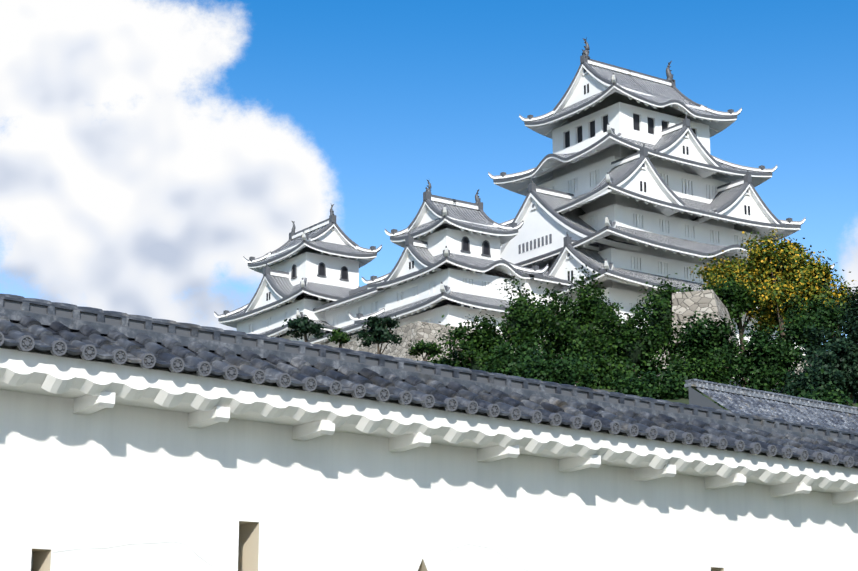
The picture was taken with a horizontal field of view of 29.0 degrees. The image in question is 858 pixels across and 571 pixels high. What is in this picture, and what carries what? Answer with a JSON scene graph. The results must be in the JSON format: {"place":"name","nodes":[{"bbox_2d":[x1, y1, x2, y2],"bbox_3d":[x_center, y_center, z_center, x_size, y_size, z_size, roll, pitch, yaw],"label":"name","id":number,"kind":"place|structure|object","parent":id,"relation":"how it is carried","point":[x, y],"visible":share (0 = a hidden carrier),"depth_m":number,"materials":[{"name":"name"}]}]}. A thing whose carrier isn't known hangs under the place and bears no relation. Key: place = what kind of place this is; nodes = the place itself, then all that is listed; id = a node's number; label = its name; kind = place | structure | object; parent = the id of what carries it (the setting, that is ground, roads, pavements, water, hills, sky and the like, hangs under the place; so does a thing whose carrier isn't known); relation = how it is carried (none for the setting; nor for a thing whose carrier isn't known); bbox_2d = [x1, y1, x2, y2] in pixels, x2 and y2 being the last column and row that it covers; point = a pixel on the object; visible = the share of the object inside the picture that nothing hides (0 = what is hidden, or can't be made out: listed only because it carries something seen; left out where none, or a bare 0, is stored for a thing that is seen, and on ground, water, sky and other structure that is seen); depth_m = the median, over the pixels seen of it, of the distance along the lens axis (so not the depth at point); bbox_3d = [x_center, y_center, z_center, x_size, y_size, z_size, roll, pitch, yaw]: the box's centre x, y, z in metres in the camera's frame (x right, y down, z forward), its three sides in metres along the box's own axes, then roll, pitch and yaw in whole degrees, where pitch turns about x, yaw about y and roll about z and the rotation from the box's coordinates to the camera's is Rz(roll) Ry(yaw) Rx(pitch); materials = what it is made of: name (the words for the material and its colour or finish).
{"place":"outdoors","nodes":[
{"label":"outdoors","id":0,"kind":"place"},
{"bbox_2d":[0,0,857,344],"label":"sky","id":1,"kind":"structure","parent":0,"point":[148,148],"materials":[{"name":"blue"}]},
{"bbox_2d":[214,37,834,354],"bbox_3d":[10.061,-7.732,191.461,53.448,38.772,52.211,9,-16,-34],"label":"castle","id":2,"kind":"structure","parent":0,"point":[630,186],"depth_m":179.46,"materials":[{"name":"paint"}]},
{"bbox_2d":[576,386,857,410],"bbox_3d":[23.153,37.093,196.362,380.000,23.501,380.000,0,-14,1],"label":"hill","id":3,"kind":"structure","parent":0,"point":[683,400],"depth_m":97.86,"materials":[{"name":"green plant"}]},
{"bbox_2d":[282,228,857,409],"bbox_3d":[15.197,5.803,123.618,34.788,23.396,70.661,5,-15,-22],"label":"tree","id":4,"kind":"object","parent":3,"relation":"on","point":[708,352],"depth_m":115.48,"materials":[{"name":"green plant"}]},
{"bbox_2d":[333,321,807,390],"bbox_3d":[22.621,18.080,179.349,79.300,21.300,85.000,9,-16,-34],"label":"stone bases","id":5,"kind":"object","parent":3,"relation":"on","point":[420,331],"depth_m":155.66,"materials":[{"name":"beige stone"}]},
{"bbox_2d":[672,290,738,346],"bbox_3d":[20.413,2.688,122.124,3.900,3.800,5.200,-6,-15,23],"label":"stone wall","id":6,"kind":"structure","parent":3,"relation":"on","point":[687,304],"depth_m":120.49,"materials":[{"name":"beige stone"}]},
{"bbox_2d":[684,379,857,430],"bbox_3d":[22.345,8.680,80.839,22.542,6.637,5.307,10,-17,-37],"label":"roof","id":7,"kind":"structure","parent":0,"point":[732,398],"depth_m":78.56,"materials":[{"name":"tile"}]},
{"label":"gravel yard","id":8,"kind":"structure","parent":0,"visible":0},
{"bbox_2d":[0,294,857,570],"bbox_3d":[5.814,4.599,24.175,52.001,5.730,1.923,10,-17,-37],"label":"wall","id":9,"kind":"structure","parent":8,"relation":"on","point":[220,449],"depth_m":19.14,"materials":[{"name":"paint"}]},
{"bbox_2d":[53,542,527,570],"bbox_3d":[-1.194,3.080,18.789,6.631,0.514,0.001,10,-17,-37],"label":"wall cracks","id":10,"kind":"object","parent":9,"relation":"attached to","point":[219,570],"depth_m":17.63,"materials":[{"name":"grey paint"}]}
]}

